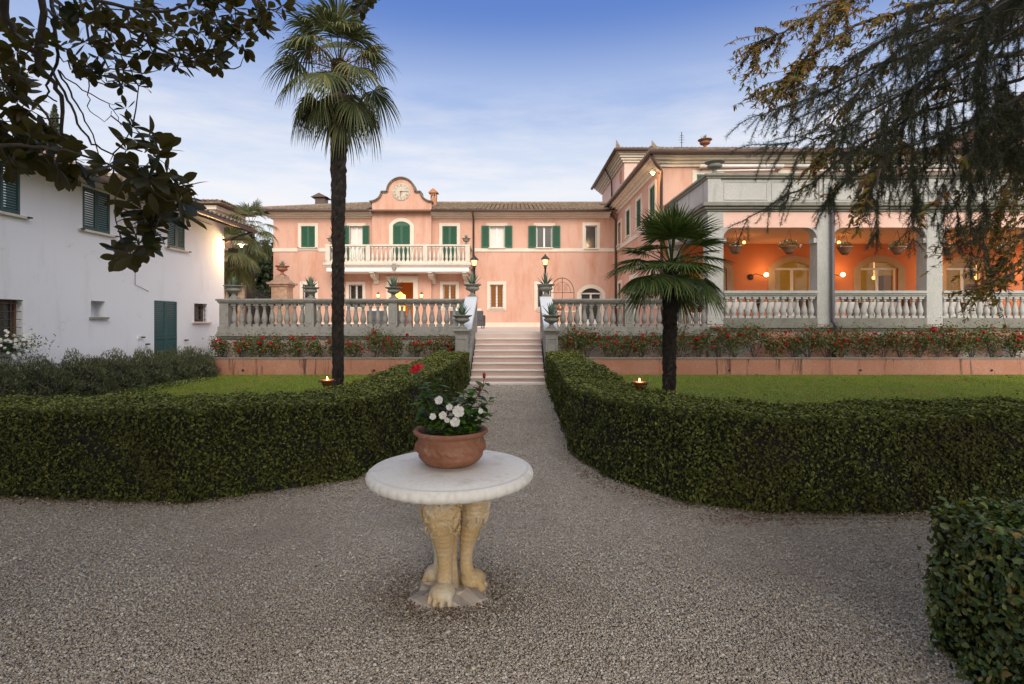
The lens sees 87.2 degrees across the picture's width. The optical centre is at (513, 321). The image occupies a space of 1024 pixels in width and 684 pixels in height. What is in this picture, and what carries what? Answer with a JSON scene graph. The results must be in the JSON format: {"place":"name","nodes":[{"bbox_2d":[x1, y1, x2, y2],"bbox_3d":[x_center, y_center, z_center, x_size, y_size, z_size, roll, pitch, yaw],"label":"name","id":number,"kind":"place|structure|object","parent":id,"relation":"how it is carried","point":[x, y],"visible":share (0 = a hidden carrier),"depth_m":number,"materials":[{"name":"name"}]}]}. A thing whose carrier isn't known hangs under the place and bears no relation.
{"place":"outdoors","nodes":[
{"label":"outdoors","id":0,"kind":"place"},
{"bbox_2d":[193,199,254,259],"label":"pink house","id":1,"kind":"structure","parent":0,"point":[222,207],"depth_m":30.70,"materials":[{"name":"paint"}]},
{"bbox_2d":[130,374,375,401],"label":"lawn","id":2,"kind":"structure","parent":0,"point":[319,376],"depth_m":13.58,"materials":[{"name":"green plant"}]},
{"bbox_2d":[0,357,38,400],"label":"rosemary bush","id":3,"kind":"object","parent":2,"relation":"on","point":[7,385],"visible":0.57,"depth_m":9.38,"materials":[{"name":"green plant"}]},
{"bbox_2d":[0,354,86,398],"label":"rosemary bush","id":4,"kind":"object","parent":2,"relation":"on","point":[44,381],"visible":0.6,"depth_m":10.16,"materials":[{"name":"green plant"}]},
{"bbox_2d":[44,347,120,397],"bbox_3d":[-9.151,1.400,11.187,1.510,1.734,1.822,0,0,0],"label":"rosemary bush","id":5,"kind":"object","parent":2,"relation":"on","point":[93,380],"visible":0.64,"depth_m":11.13,"materials":[{"name":"green plant"}]},
{"bbox_2d":[82,347,152,391],"bbox_3d":[-9.112,1.420,12.174,1.580,1.670,1.817,0,0,0],"label":"rosemary bush","id":6,"kind":"object","parent":2,"relation":"on","point":[125,373],"visible":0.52,"depth_m":12.15,"materials":[{"name":"green plant"}]},
{"bbox_2d":[116,347,179,384],"bbox_3d":[-9.090,1.409,13.177,1.525,1.668,1.690,0,0,24],"label":"rosemary bush","id":7,"kind":"object","parent":2,"relation":"on","point":[157,373],"visible":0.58,"depth_m":13.10,"materials":[{"name":"green plant"}]},
{"bbox_2d":[82,376,214,397],"bbox_3d":[-8.536,1.556,10.100,1.601,0.149,9.048,0,0,0],"label":"ground cover","id":8,"kind":"object","parent":2,"relation":"on","point":[177,382],"visible":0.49,"depth_m":12.63,"materials":[{"name":"green plant"}]},
{"bbox_2d":[146,345,202,380],"bbox_3d":[-9.118,1.411,14.180,1.466,1.643,1.799,0,0,0],"label":"rosemary bush","id":9,"kind":"object","parent":2,"relation":"on","point":[180,367],"visible":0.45,"depth_m":14.15,"materials":[{"name":"green plant"}]},
{"bbox_2d":[172,345,221,377],"bbox_3d":[-9.079,1.438,15.207,1.527,1.565,1.760,0,0,0],"label":"rosemary bush","id":10,"kind":"object","parent":2,"relation":"on","point":[207,366],"visible":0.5,"depth_m":15.12,"materials":[{"name":"green plant"}]},
{"bbox_2d":[0,348,472,504],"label":"hedge","id":11,"kind":"object","parent":2,"relation":"on","point":[165,446],"visible":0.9,"depth_m":4.93,"materials":[{"name":"green plant"}]},
{"bbox_2d":[205,356,424,374],"bbox_3d":[-5.445,1.345,16.454,7.850,0.510,0.972,0,0,0],"label":"planter","id":12,"kind":"object","parent":2,"relation":"on","point":[288,365],"visible":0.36,"depth_m":16.00,"materials":[{"name":"paint"}]},
{"bbox_2d":[202,332,233,356],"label":"rose bush","id":13,"kind":"object","parent":12,"relation":"on","point":[219,347],"visible":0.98,"depth_m":16.49,"materials":[{"name":"green plant"}]},
{"bbox_2d":[228,334,254,356],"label":"rose bush","id":14,"kind":"object","parent":12,"relation":"on","point":[237,344],"visible":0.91,"depth_m":16.50,"materials":[{"name":"green plant"}]},
{"bbox_2d":[242,328,271,356],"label":"rose bush","id":15,"kind":"object","parent":12,"relation":"on","point":[259,343],"visible":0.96,"depth_m":16.40,"materials":[{"name":"green plant"}]},
{"bbox_2d":[258,332,289,356],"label":"rose bush","id":16,"kind":"object","parent":12,"relation":"on","point":[276,346],"visible":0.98,"depth_m":16.42,"materials":[{"name":"green plant"}]},
{"bbox_2d":[280,331,307,356],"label":"rose bush","id":17,"kind":"object","parent":12,"relation":"on","point":[296,349],"visible":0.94,"depth_m":16.49,"materials":[{"name":"green plant"}]},
{"bbox_2d":[302,335,329,356],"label":"rose bush","id":18,"kind":"object","parent":12,"relation":"on","point":[314,346],"visible":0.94,"depth_m":16.48,"materials":[{"name":"green plant"}]},
{"bbox_2d":[344,332,366,356],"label":"rose bush","id":19,"kind":"object","parent":12,"relation":"on","point":[352,348],"visible":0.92,"depth_m":16.46,"materials":[{"name":"green plant"}]},
{"bbox_2d":[358,324,393,356],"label":"rose bush","id":20,"kind":"object","parent":12,"relation":"on","point":[373,342],"visible":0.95,"depth_m":16.49,"materials":[{"name":"green plant"}]},
{"bbox_2d":[379,326,408,356],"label":"rose bush","id":21,"kind":"object","parent":12,"relation":"on","point":[397,345],"visible":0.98,"depth_m":16.45,"materials":[{"name":"green plant"}]},
{"bbox_2d":[403,334,426,356],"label":"rose bush","id":22,"kind":"object","parent":12,"relation":"on","point":[416,345],"visible":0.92,"depth_m":16.49,"materials":[{"name":"green plant"}]},
{"bbox_2d":[419,331,445,354],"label":"rose bush","id":23,"kind":"object","parent":12,"relation":"on","point":[432,344],"visible":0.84,"depth_m":16.39,"materials":[{"name":"green plant"}]},
{"bbox_2d":[261,0,400,385],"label":"fan palm","id":24,"kind":"object","parent":2,"relation":"on","point":[338,113],"visible":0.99,"depth_m":8.37,"materials":[{"name":"green plant"}]},
{"bbox_2d":[215,334,454,356],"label":"retaining wall","id":25,"kind":"structure","parent":2,"relation":"on","point":[284,336],"depth_m":16.95,"materials":[{"name":"stone"}]},
{"bbox_2d":[215,299,464,333],"bbox_3d":[-5.415,-0.145,17.000,7.830,1.110,0.420,0,0,0],"label":"balustrade","id":26,"kind":"object","parent":25,"relation":"on","point":[311,318],"visible":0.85,"depth_m":16.88,"materials":[{"name":"grey stone"}]},
{"bbox_2d":[266,275,297,323],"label":"gate pier","id":27,"kind":"structure","parent":0,"point":[282,286],"depth_m":24.84,"materials":[{"name":"stone"}]},
{"bbox_2d":[246,288,270,323],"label":"iron gate","id":28,"kind":"structure","parent":27,"relation":"attached to","point":[256,293],"depth_m":26.10,"materials":[{"name":"black metal"}]},
{"bbox_2d":[0,384,989,683],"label":"gravel path","id":29,"kind":"structure","parent":0,"point":[500,533],"depth_m":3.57,"materials":[{"name":"grey gravel"}]},
{"bbox_2d":[365,450,533,609],"bbox_3d":[-0.373,1.233,3.180,0.979,0.754,0.979,0,0,0],"label":"stone table","id":30,"kind":"object","parent":29,"relation":"on","point":[446,500],"visible":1,"depth_m":3.02,"materials":[{"name":"white stone"}]},
{"bbox_2d":[413,423,487,468],"bbox_3d":[-0.378,0.750,3.230,0.448,0.210,0.448,0,0,0],"label":"flower pot","id":31,"kind":"object","parent":30,"relation":"on","point":[443,451],"visible":0.82,"depth_m":3.06,"materials":[{"name":"ceramic"}]},
{"bbox_2d":[407,363,494,432],"bbox_3d":[-0.375,0.473,3.238,0.547,0.444,0.260,0,0,0],"label":"hibiscus","id":32,"kind":"object","parent":31,"relation":"in","point":[428,393],"visible":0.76,"depth_m":3.23,"materials":[{"name":"green plant"}]},
{"bbox_2d":[420,396,485,435],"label":"impatiens","id":33,"kind":"object","parent":31,"relation":"in","point":[457,412],"visible":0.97,"depth_m":3.12,"materials":[{"name":"white plant"}]},
{"bbox_2d":[325,556,573,635],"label":"table foot litter","id":34,"kind":"object","parent":29,"relation":"on","point":[452,608],"visible":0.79,"depth_m":3.05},
{"bbox_2d":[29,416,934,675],"bbox_3d":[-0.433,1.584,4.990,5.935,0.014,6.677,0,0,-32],"label":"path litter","id":35,"kind":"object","parent":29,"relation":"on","point":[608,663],"visible":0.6,"depth_m":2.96,"materials":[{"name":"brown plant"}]},
{"bbox_2d":[0,450,1002,523],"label":"hedge litter","id":36,"kind":"object","parent":29,"relation":"on","point":[733,510],"visible":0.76,"depth_m":4.72,"materials":[{"name":"brown plant"}]},
{"bbox_2d":[544,350,1023,514],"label":"hedge","id":37,"kind":"object","parent":29,"relation":"on","point":[885,455],"visible":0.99,"depth_m":4.54,"materials":[{"name":"green plant"}]},
{"bbox_2d":[915,486,1023,683],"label":"hedge","id":38,"kind":"object","parent":29,"relation":"on","point":[974,588],"visible":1,"depth_m":2.40,"materials":[{"name":"green plant"}]},
{"bbox_2d":[0,0,1023,245],"label":"sky","id":39,"kind":"structure","parent":0,"point":[495,100],"materials":[{"name":"blue"}]},
{"bbox_2d":[475,327,706,356],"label":"terrace","id":40,"kind":"structure","parent":0,"point":[509,330],"depth_m":16.54,"materials":[{"name":"beige stone"}]},
{"bbox_2d":[224,218,272,323],"bbox_3d":[-11.676,-1.337,22.543,2.868,5.913,2.893,0,0,0],"label":"fan palm","id":41,"kind":"object","parent":40,"relation":"on","point":[234,267],"visible":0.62,"depth_m":22.21,"materials":[{"name":"green plant"}]},
{"bbox_2d":[227,199,279,323],"bbox_3d":[-13.203,-2.289,27.088,2.880,7.818,2.648,0,0,0],"label":"fan palm","id":42,"kind":"object","parent":40,"relation":"on","point":[255,245],"visible":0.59,"depth_m":26.84,"materials":[{"name":"green plant"}]},
{"bbox_2d":[246,238,272,284],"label":"tree","id":43,"kind":"object","parent":40,"relation":"on","point":[269,270],"visible":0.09,"depth_m":41.79,"materials":[{"name":"green plant"}]},
{"bbox_2d":[254,176,617,326],"bbox_3d":[-3.853,-3.935,35.165,21.586,8.570,11.710,0,0,0],"label":"villa","id":44,"kind":"object","parent":40,"relation":"on","point":[405,230],"visible":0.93,"depth_m":31.00,"materials":[{"name":"pink paint"}]},
{"bbox_2d":[297,223,317,250],"bbox_3d":[-11.850,-4.859,30.943,1.160,1.582,0.215,0,0,0],"label":"window","id":45,"kind":"structure","parent":44,"relation":"in","point":[306,242],"depth_m":30.99,"materials":[{"name":"green wood"}]},
{"bbox_2d":[346,282,365,310],"bbox_3d":[-9.105,-1.444,31.045,1.130,1.672,0.350,0,0,0],"label":"window","id":46,"kind":"structure","parent":44,"relation":"in","point":[357,290],"depth_m":30.96,"materials":[{"name":"white wood"}]},
{"bbox_2d":[344,223,368,260],"bbox_3d":[-9.085,-4.440,31.062,1.540,2.420,0.315,0,0,0],"label":"door","id":47,"kind":"structure","parent":44,"relation":"in","point":[358,234],"depth_m":30.96,"materials":[{"name":"wood"}]},
{"bbox_2d":[389,218,413,260],"bbox_3d":[-6.410,-4.567,30.702,1.443,2.633,0.095,0,0,0],"label":"door","id":48,"kind":"structure","parent":44,"relation":"in","point":[395,237],"depth_m":30.69,"materials":[{"name":"green wood"}]},
{"bbox_2d":[439,223,459,260],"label":"door","id":49,"kind":"structure","parent":44,"relation":"in","point":[449,235],"depth_m":30.99,"materials":[{"name":"green wood"}]},
{"bbox_2d":[440,282,458,310],"bbox_3d":[-3.710,-1.444,31.045,1.100,1.672,0.350,0,0,0],"label":"window","id":50,"kind":"structure","parent":44,"relation":"in","point":[448,290],"depth_m":31.05,"materials":[{"name":"beige stone"}]},
{"bbox_2d":[481,223,511,248],"bbox_3d":[-0.975,-4.859,31.045,1.780,1.582,0.350,0,0,0],"label":"window","id":51,"kind":"structure","parent":44,"relation":"in","point":[491,237],"depth_m":30.96,"materials":[{"name":"green wood"}]},
{"bbox_2d":[487,282,505,310],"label":"window","id":52,"kind":"structure","parent":44,"relation":"in","point":[496,291],"depth_m":31.03,"materials":[{"name":"beige stone"}]},
{"bbox_2d":[528,223,559,248],"bbox_3d":[1.750,-4.859,31.045,1.840,1.582,0.350,0,0,0],"label":"window","id":53,"kind":"structure","parent":44,"relation":"in","point":[538,237],"depth_m":30.93,"materials":[{"name":"green wood"}]},
{"bbox_2d":[534,282,553,310],"bbox_3d":[1.725,-1.444,31.045,1.110,1.672,0.350,0,0,0],"label":"window","id":54,"kind":"structure","parent":44,"relation":"in","point":[538,293],"depth_m":30.96,"materials":[{"name":"beige stone"}]},
{"bbox_2d":[582,222,599,248],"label":"window","id":55,"kind":"structure","parent":44,"relation":"in","point":[588,228],"depth_m":31.15,"materials":[{"name":"beige stone"}]},
{"bbox_2d":[577,284,604,325],"bbox_3d":[4.450,-0.880,31.087,1.661,2.460,0.265,0,0,0],"label":"door","id":56,"kind":"structure","parent":44,"relation":"in","point":[591,291],"depth_m":31.09,"materials":[{"name":"beige stone"}]},
{"bbox_2d":[591,127,1021,325],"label":"villa wing","id":57,"kind":"structure","parent":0,"point":[627,186],"depth_m":21.50,"materials":[{"name":"paint"}]},
{"bbox_2d":[648,179,656,220],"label":"window","id":58,"kind":"structure","parent":57,"relation":"in","point":[653,185],"depth_m":23.03,"materials":[{"name":"beige stone"}]},
{"bbox_2d":[683,258,733,323],"bbox_3d":[7.750,-1.262,21.568,2.086,2.724,0.225,0,0,0],"label":"door","id":59,"kind":"structure","parent":57,"relation":"in","point":[729,286],"depth_m":21.45,"materials":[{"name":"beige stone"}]},
{"bbox_2d":[699,164,783,171],"bbox_3d":[9.000,-6.043,21.323,3.300,0.314,0.354,0,0,0],"label":"awning","id":60,"kind":"object","parent":57,"relation":"attached to","point":[780,166],"visible":0.89,"depth_m":21.20,"materials":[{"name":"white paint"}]},
{"bbox_2d":[768,255,809,315],"bbox_3d":[11.170,-1.262,21.568,2.086,2.724,0.225,0,0,0],"label":"door","id":61,"kind":"structure","parent":57,"relation":"in","point":[793,258],"depth_m":21.45,"materials":[{"name":"glass"}]},
{"bbox_2d":[853,255,905,315],"bbox_3d":[14.590,-1.262,21.568,2.086,2.724,0.225,0,0,0],"label":"door","id":62,"kind":"structure","parent":57,"relation":"in","point":[857,269],"depth_m":21.45,"materials":[{"name":"glass"}]},
{"bbox_2d":[942,255,990,315],"bbox_3d":[18.010,-1.262,21.568,2.086,2.724,0.225,0,0,0],"label":"door","id":63,"kind":"structure","parent":57,"relation":"in","point":[945,266],"depth_m":21.45,"materials":[{"name":"beige stone"}]},
{"bbox_2d":[619,374,1023,407],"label":"lawn","id":64,"kind":"structure","parent":0,"point":[808,391],"depth_m":12.97,"materials":[{"name":"green plant"}]},
{"bbox_2d":[558,334,705,356],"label":"retaining wall","id":65,"kind":"structure","parent":64,"relation":"on","point":[594,354],"depth_m":16.95,"materials":[{"name":"grey stone"}]},
{"bbox_2d":[552,299,709,333],"bbox_3d":[3.645,-0.145,17.000,4.990,1.110,0.420,0,0,0],"label":"balustrade","id":66,"kind":"object","parent":65,"relation":"on","point":[628,325],"visible":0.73,"depth_m":16.91,"materials":[{"name":"grey stone"}]},
{"bbox_2d":[604,197,734,396],"bbox_3d":[2.332,-0.152,8.329,1.951,3.544,1.982,0,0,0],"label":"fan palm","id":67,"kind":"object","parent":64,"relation":"on","point":[672,284],"visible":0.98,"depth_m":8.11,"materials":[{"name":"green plant"}]},
{"bbox_2d":[586,357,1023,374],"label":"planter","id":68,"kind":"object","parent":64,"relation":"on","point":[830,365],"visible":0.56,"depth_m":16.00,"materials":[{"name":"paint"}]},
{"bbox_2d":[558,320,587,350],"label":"rose bush","id":69,"kind":"object","parent":68,"relation":"on","point":[572,339],"visible":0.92,"depth_m":16.45,"materials":[{"name":"green plant"}]},
{"bbox_2d":[576,323,604,356],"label":"rose bush","id":70,"kind":"object","parent":68,"relation":"on","point":[585,343],"visible":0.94,"depth_m":16.50,"materials":[{"name":"green plant"}]},
{"bbox_2d":[592,323,624,356],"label":"rose bush","id":71,"kind":"object","parent":68,"relation":"on","point":[606,345],"visible":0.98,"depth_m":16.42,"materials":[{"name":"green plant"}]},
{"bbox_2d":[611,331,639,356],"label":"rose bush","id":72,"kind":"object","parent":68,"relation":"on","point":[625,344],"visible":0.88,"depth_m":16.49,"materials":[{"name":"green plant"}]},
{"bbox_2d":[627,325,655,356],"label":"rose bush","id":73,"kind":"object","parent":68,"relation":"on","point":[643,342],"visible":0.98,"depth_m":16.44,"materials":[{"name":"green plant"}]},
{"bbox_2d":[661,321,694,356],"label":"rose bush","id":74,"kind":"object","parent":68,"relation":"on","point":[684,336],"visible":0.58,"depth_m":16.49,"materials":[{"name":"green plant"}]},
{"bbox_2d":[687,326,715,356],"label":"rose bush","id":75,"kind":"object","parent":68,"relation":"on","point":[701,341],"visible":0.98,"depth_m":16.42,"materials":[{"name":"green plant"}]},
{"bbox_2d":[701,321,732,356],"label":"rose bush","id":76,"kind":"object","parent":68,"relation":"on","point":[719,338],"visible":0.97,"depth_m":16.50,"materials":[{"name":"green plant"}]},
{"bbox_2d":[715,320,751,356],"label":"rose bush","id":77,"kind":"object","parent":68,"relation":"on","point":[735,343],"visible":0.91,"depth_m":16.39,"materials":[{"name":"green plant"}]},
{"bbox_2d":[736,318,774,356],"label":"rose bush","id":78,"kind":"object","parent":68,"relation":"on","point":[754,333],"visible":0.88,"depth_m":16.47,"materials":[{"name":"green plant"}]},
{"bbox_2d":[759,327,793,356],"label":"rose bush","id":79,"kind":"object","parent":68,"relation":"on","point":[775,345],"visible":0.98,"depth_m":16.41,"materials":[{"name":"green plant"}]},
{"bbox_2d":[779,325,811,356],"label":"rose bush","id":80,"kind":"object","parent":68,"relation":"on","point":[793,342],"visible":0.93,"depth_m":16.46,"materials":[{"name":"green plant"}]},
{"bbox_2d":[788,320,828,356],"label":"rose bush","id":81,"kind":"object","parent":68,"relation":"on","point":[812,338],"visible":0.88,"depth_m":16.38,"materials":[{"name":"green plant"}]},
{"bbox_2d":[807,325,846,357],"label":"rose bush","id":82,"kind":"object","parent":68,"relation":"on","point":[835,341],"visible":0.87,"depth_m":16.35,"materials":[{"name":"green plant"}]},
{"bbox_2d":[822,321,863,356],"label":"rose bush","id":83,"kind":"object","parent":68,"relation":"on","point":[847,339],"visible":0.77,"depth_m":16.50,"materials":[{"name":"green plant"}]},
{"bbox_2d":[848,319,881,356],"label":"rose bush","id":84,"kind":"object","parent":68,"relation":"on","point":[863,346],"visible":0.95,"depth_m":16.52,"materials":[{"name":"green plant"}]},
{"bbox_2d":[869,327,900,356],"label":"rose bush","id":85,"kind":"object","parent":68,"relation":"on","point":[885,341],"visible":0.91,"depth_m":16.52,"materials":[{"name":"green plant"}]},
{"bbox_2d":[881,322,916,356],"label":"rose bush","id":86,"kind":"object","parent":68,"relation":"on","point":[902,337],"visible":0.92,"depth_m":16.48,"materials":[{"name":"green plant"}]},
{"bbox_2d":[905,320,941,356],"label":"rose bush","id":87,"kind":"object","parent":68,"relation":"on","point":[922,340],"visible":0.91,"depth_m":16.45,"materials":[{"name":"green plant"}]},
{"bbox_2d":[911,316,960,356],"bbox_3d":[13.024,0.502,16.601,1.299,1.304,1.004,0,0,32],"label":"rose bush","id":88,"kind":"object","parent":68,"relation":"on","point":[941,339],"visible":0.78,"depth_m":16.49,"materials":[{"name":"green plant"}]},
{"bbox_2d":[940,321,976,356],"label":"rose bush","id":89,"kind":"object","parent":68,"relation":"on","point":[955,345],"visible":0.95,"depth_m":16.40,"materials":[{"name":"green plant"}]},
{"bbox_2d":[956,321,991,356],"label":"rose bush","id":90,"kind":"object","parent":68,"relation":"on","point":[973,341],"visible":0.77,"depth_m":16.41,"materials":[{"name":"green plant"}]},
{"bbox_2d":[973,315,1020,356],"bbox_3d":[14.813,0.484,16.644,1.360,1.341,1.050,0,0,0],"label":"rose bush","id":91,"kind":"object","parent":68,"relation":"on","point":[996,341],"visible":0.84,"depth_m":16.50,"materials":[{"name":"green plant"}]},
{"bbox_2d":[999,327,1023,356],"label":"rose bush","id":92,"kind":"object","parent":68,"relation":"on","point":[1014,343],"visible":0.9,"depth_m":16.43,"materials":[{"name":"green plant"}]},
{"label":"ground","id":93,"kind":"structure","parent":0,"visible":0},
{"bbox_2d":[0,328,59,363],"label":"flowering shrub","id":94,"kind":"object","parent":93,"relation":"on","point":[8,349],"visible":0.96,"depth_m":10.95,"materials":[{"name":"white plant"}]},
{"bbox_2d":[0,151,257,370],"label":"white house","id":95,"kind":"structure","parent":93,"relation":"on","point":[64,285],"depth_m":13.28,"materials":[{"name":"paint"}]},
{"bbox_2d":[0,299,29,342],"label":"window","id":96,"kind":"structure","parent":95,"relation":"in","point":[8,311],"depth_m":11.23,"materials":[{"name":"brown wood"}]},
{"bbox_2d":[0,161,32,219],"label":"window","id":97,"kind":"structure","parent":95,"relation":"in","point":[4,210],"depth_m":11.11,"materials":[{"name":"green wood"}]},
{"bbox_2d":[78,187,118,237],"bbox_3d":[-10.358,-2.708,13.410,0.155,1.085,1.220,0,0,0],"label":"window","id":98,"kind":"structure","parent":95,"relation":"in","point":[94,228],"depth_m":13.37,"materials":[{"name":"green wood"}]},
{"bbox_2d":[154,301,176,355],"bbox_3d":[-10.415,0.490,16.075,0.040,2.160,1.040,0,0,0],"label":"door","id":99,"kind":"structure","parent":95,"relation":"in","point":[164,337],"depth_m":16.05,"materials":[{"name":"green wood"}]},
{"bbox_2d":[165,216,191,252],"bbox_3d":[-10.358,-2.708,16.575,0.155,1.085,1.190,0,0,0],"label":"window","id":100,"kind":"structure","parent":95,"relation":"in","point":[175,246],"depth_m":16.58,"materials":[{"name":"green wood"}]},
{"bbox_2d":[0,0,379,272],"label":"magnolia tree","id":101,"kind":"object","parent":93,"relation":"on","point":[25,145],"visible":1,"depth_m":3.38,"materials":[{"name":"green plant"}]},
{"bbox_2d":[452,296,560,384],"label":"staircase","id":102,"kind":"structure","parent":93,"relation":"on","point":[509,361],"depth_m":14.79,"materials":[{"name":"stone"}]},
{"bbox_2d":[665,173,1023,356],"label":"loggia","id":103,"kind":"object","parent":93,"relation":"on","point":[732,197],"visible":0.49,"depth_m":17.00,"materials":[{"name":"grey stone"}]},
{"bbox_2d":[723,291,817,325],"bbox_3d":[8.100,-0.401,17.100,2.960,1.118,0.340,0,0,0],"label":"loggia balustrade","id":104,"kind":"object","parent":103,"relation":"on","point":[781,320],"visible":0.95,"depth_m":17.01,"materials":[{"name":"stone"}]},
{"bbox_2d":[833,291,927,325],"bbox_3d":[11.560,-0.401,17.100,2.960,1.118,0.340,0,0,0],"label":"loggia balustrade","id":105,"kind":"object","parent":103,"relation":"on","point":[877,319],"visible":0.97,"depth_m":17.02,"materials":[{"name":"stone"}]},
{"bbox_2d":[942,291,1023,325],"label":"loggia balustrade","id":106,"kind":"object","parent":103,"relation":"on","point":[1014,319],"visible":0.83,"depth_m":17.02,"materials":[{"name":"stone"}]},
{"bbox_2d":[724,0,1023,291],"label":"cedar tree","id":107,"kind":"object","parent":93,"relation":"on","point":[988,19],"visible":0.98,"depth_m":5.43,"materials":[{"name":"green plant"}]},
{"bbox_2d":[724,0,1023,331],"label":"autumn tree","id":108,"kind":"object","parent":93,"relation":"on","point":[798,70],"visible":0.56,"depth_m":8.20,"materials":[{"name":"green plant"}]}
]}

